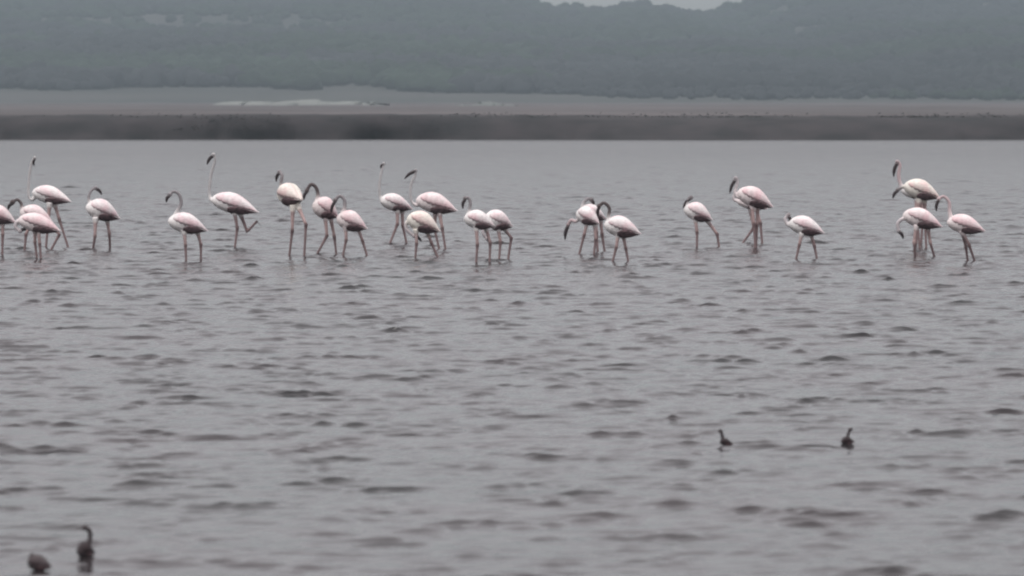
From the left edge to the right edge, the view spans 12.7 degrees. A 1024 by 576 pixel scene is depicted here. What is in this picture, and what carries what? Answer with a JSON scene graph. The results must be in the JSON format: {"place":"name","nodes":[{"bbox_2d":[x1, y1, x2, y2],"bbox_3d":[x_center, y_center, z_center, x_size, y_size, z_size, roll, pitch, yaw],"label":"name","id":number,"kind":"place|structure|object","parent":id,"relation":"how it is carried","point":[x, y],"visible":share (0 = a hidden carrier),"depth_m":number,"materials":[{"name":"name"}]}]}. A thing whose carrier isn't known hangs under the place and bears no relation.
{"place":"outdoors","nodes":[
{"label":"outdoors","id":0,"kind":"place"},
{"bbox_2d":[0,139,1023,575],"bbox_3d":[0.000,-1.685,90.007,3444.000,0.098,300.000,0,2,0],"label":"lake water","id":1,"kind":"structure","parent":0,"point":[544,399],"depth_m":34.57,"materials":[{"name":"grey liquid"}]},
{"bbox_2d":[0,205,14,253],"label":"flamingo","id":2,"kind":"object","parent":1,"relation":"on","point":[6,216],"visible":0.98,"depth_m":59.47,"materials":[{"name":"pink"}]},
{"bbox_2d":[7,198,60,249],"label":"flamingo","id":3,"kind":"object","parent":1,"relation":"on","point":[32,208],"visible":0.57,"depth_m":61.25,"materials":[{"name":"pink"}]},
{"bbox_2d":[14,213,60,257],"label":"flamingo","id":4,"kind":"object","parent":1,"relation":"on","point":[37,224],"visible":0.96,"depth_m":57.78,"materials":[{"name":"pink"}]},
{"bbox_2d":[27,553,51,570],"bbox_3d":[-2.008,1.167,19.605,0.109,0.078,0.069,0,2,0],"label":"grebe","id":5,"kind":"object","parent":1,"relation":"on","point":[36,562],"visible":1,"depth_m":19.58,"materials":[{"name":"grey"}]},
{"bbox_2d":[27,156,71,246],"bbox_3d":[-6.258,-1.116,62.349,0.616,1.334,0.237,0,2,0],"label":"flamingo","id":6,"kind":"object","parent":1,"relation":"on","point":[50,196],"visible":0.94,"depth_m":62.28,"materials":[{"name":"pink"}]},
{"bbox_2d":[74,525,94,556],"bbox_3d":[-1.861,1.107,20.088,0.073,0.147,0.076,1,2,16],"label":"grebe","id":7,"kind":"object","parent":1,"relation":"on","point":[85,549],"visible":1,"depth_m":20.07,"materials":[{"name":"grey"}]},
{"bbox_2d":[86,186,120,248],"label":"flamingo","id":8,"kind":"object","parent":1,"relation":"on","point":[101,210],"visible":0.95,"depth_m":61.73,"materials":[{"name":"grey"}]},
{"bbox_2d":[165,190,207,260],"bbox_3d":[-4.035,-0.728,57.156,0.525,0.974,0.248,0,2,0],"label":"flamingo","id":9,"kind":"object","parent":1,"relation":"on","point":[184,223],"visible":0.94,"depth_m":57.09,"materials":[{"name":"grey"}]},
{"bbox_2d":[207,153,260,246],"bbox_3d":[-3.755,-1.141,62.347,0.757,1.378,0.269,0,2,0],"label":"flamingo","id":10,"kind":"object","parent":1,"relation":"on","point":[234,204],"visible":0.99,"depth_m":62.28,"materials":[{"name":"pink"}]},
{"bbox_2d":[275,170,307,255],"bbox_3d":[-2.834,-0.907,58.792,0.283,1.201,0.552,-1,3,-24],"label":"flamingo","id":11,"kind":"object","parent":1,"relation":"on","point":[289,194],"visible":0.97,"depth_m":58.68,"materials":[{"name":"grey"}]},
{"bbox_2d":[303,183,337,254],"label":"flamingo","id":12,"kind":"object","parent":1,"relation":"on","point":[321,206],"visible":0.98,"depth_m":59.20,"materials":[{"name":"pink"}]},
{"bbox_2d":[330,194,367,255],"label":"flamingo","id":13,"kind":"object","parent":1,"relation":"on","point":[350,220],"visible":0.94,"depth_m":58.98,"materials":[{"name":"pink"}]},
{"bbox_2d":[378,162,412,242],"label":"flamingo","id":14,"kind":"object","parent":1,"relation":"on","point":[397,203],"visible":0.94,"depth_m":63.64,"materials":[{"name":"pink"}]},
{"bbox_2d":[404,211,440,256],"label":"flamingo","id":15,"kind":"object","parent":1,"relation":"on","point":[421,222],"visible":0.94,"depth_m":58.25,"materials":[{"name":"grey"}]},
{"bbox_2d":[404,169,457,248],"bbox_3d":[-1.080,-1.006,61.549,0.718,1.174,0.259,0,2,0],"label":"flamingo","id":16,"kind":"object","parent":1,"relation":"on","point":[435,204],"visible":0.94,"depth_m":61.48,"materials":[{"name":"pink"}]},
{"bbox_2d":[461,196,494,261],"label":"flamingo","id":17,"kind":"object","parent":1,"relation":"on","point":[476,220],"visible":0.97,"depth_m":56.43,"materials":[{"name":"pink"}]},
{"bbox_2d":[482,210,512,258],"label":"flamingo","id":18,"kind":"object","parent":1,"relation":"on","point":[499,219],"visible":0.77,"depth_m":57.55,"materials":[{"name":"pink"}]},
{"bbox_2d":[564,206,598,253],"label":"flamingo","id":19,"kind":"object","parent":1,"relation":"on","point":[586,216],"visible":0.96,"depth_m":59.24,"materials":[{"name":"pink"}]},
{"bbox_2d":[581,197,605,251],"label":"flamingo","id":20,"kind":"object","parent":1,"relation":"on","point":[601,217],"visible":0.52,"depth_m":60.51,"materials":[{"name":"pink"}]},
{"bbox_2d":[596,201,640,260],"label":"flamingo","id":21,"kind":"object","parent":1,"relation":"on","point":[618,227],"visible":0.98,"depth_m":56.65,"materials":[{"name":"pink"}]},
{"bbox_2d":[683,195,719,246],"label":"flamingo","id":22,"kind":"object","parent":1,"relation":"on","point":[696,212],"visible":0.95,"depth_m":62.29,"materials":[{"name":"grey"}]},
{"bbox_2d":[718,429,733,445],"bbox_3d":[1.236,0.865,26.675,0.093,0.100,0.042,0,2,0],"label":"grebe","id":23,"kind":"object","parent":1,"relation":"on","point":[724,441],"visible":1,"depth_m":26.66,"materials":[{"name":"grey"}]},
{"bbox_2d":[732,194,767,242],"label":"flamingo","id":24,"kind":"object","parent":1,"relation":"on","point":[740,202],"visible":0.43,"depth_m":63.98,"materials":[{"name":"pink"}]},
{"bbox_2d":[729,176,772,247],"bbox_3d":[3.227,-0.975,62.081,0.599,1.066,0.253,0,2,0],"label":"flamingo","id":25,"kind":"object","parent":1,"relation":"on","point":[752,197],"visible":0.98,"depth_m":62.02,"materials":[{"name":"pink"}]},
{"bbox_2d":[784,213,824,258],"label":"flamingo","id":26,"kind":"object","parent":1,"relation":"on","point":[802,226],"visible":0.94,"depth_m":57.78,"materials":[{"name":"grey"}]},
{"bbox_2d":[841,428,854,443],"bbox_3d":[1.948,0.862,26.723,0.083,0.103,0.050,0,2,0],"label":"grebe","id":27,"kind":"object","parent":1,"relation":"on","point":[847,439],"visible":1,"depth_m":26.71,"materials":[{"name":"grey"}]},
{"bbox_2d":[892,160,922,242],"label":"flamingo","id":28,"kind":"object","parent":1,"relation":"on","point":[898,163],"visible":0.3,"depth_m":63.69,"materials":[{"name":"pink"}]},
{"bbox_2d":[892,179,938,247],"bbox_3d":[5.427,-0.949,61.816,0.652,1.035,0.252,0,2,0],"label":"flamingo","id":29,"kind":"object","parent":1,"relation":"on","point":[920,190],"visible":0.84,"depth_m":61.73,"materials":[{"name":"grey"}]},
{"bbox_2d":[896,207,942,257],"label":"flamingo","id":30,"kind":"object","parent":1,"relation":"on","point":[916,218],"visible":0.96,"depth_m":58.25,"materials":[{"name":"grey"}]},
{"bbox_2d":[935,195,984,260],"bbox_3d":[5.539,-0.688,56.937,0.630,0.921,0.225,0,2,0],"label":"flamingo","id":31,"kind":"object","parent":1,"relation":"on","point":[963,225],"visible":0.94,"depth_m":56.88,"materials":[{"name":"pink"}]},
{"bbox_2d":[0,114,1023,139],"bbox_3d":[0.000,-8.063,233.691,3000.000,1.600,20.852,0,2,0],"label":"shore bank","id":32,"kind":"structure","parent":0,"point":[380,126],"depth_m":229.21,"materials":[{"name":"grey soil"}]},
{"bbox_2d":[24,112,1008,129],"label":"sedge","id":33,"kind":"object","parent":32,"relation":"on","point":[606,116],"visible":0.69,"depth_m":231.16,"materials":[{"name":"plant"}]},
{"bbox_2d":[0,103,1023,115],"bbox_3d":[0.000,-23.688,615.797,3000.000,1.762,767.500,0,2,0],"label":"mud flat","id":34,"kind":"structure","parent":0,"point":[789,109],"depth_m":351.30,"materials":[{"name":"grey soil"}]},
{"bbox_2d":[213,99,365,104],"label":"sand bar","id":35,"kind":"object","parent":34,"relation":"on","point":[308,102],"visible":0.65,"depth_m":635.76,"materials":[{"name":"grey sand"}]},
{"bbox_2d":[362,102,389,105],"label":"sand bar","id":36,"kind":"object","parent":34,"relation":"on","point":[372,103],"visible":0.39,"depth_m":601.26,"materials":[{"name":"grey sand"}]},
{"bbox_2d":[452,101,518,105],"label":"sand bar","id":37,"kind":"object","parent":34,"relation":"on","point":[489,103],"visible":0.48,"depth_m":560.28,"materials":[{"name":"grey sand"}]},
{"bbox_2d":[0,1,1023,102],"bbox_3d":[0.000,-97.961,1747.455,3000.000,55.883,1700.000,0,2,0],"label":"hills","id":38,"kind":"structure","parent":0,"point":[333,93],"depth_m":1020.63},
{"bbox_2d":[0,0,1023,99],"bbox_3d":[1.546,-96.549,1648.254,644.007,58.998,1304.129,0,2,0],"label":"hill woodland","id":39,"kind":"object","parent":38,"relation":"on","point":[910,49],"visible":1,"depth_m":1321.42,"materials":[{"name":"plant"}]},
{"bbox_2d":[540,0,741,10],"label":"sky","id":40,"kind":"structure","parent":0,"point":[703,5],"materials":[{"name":"grey"}]}
]}

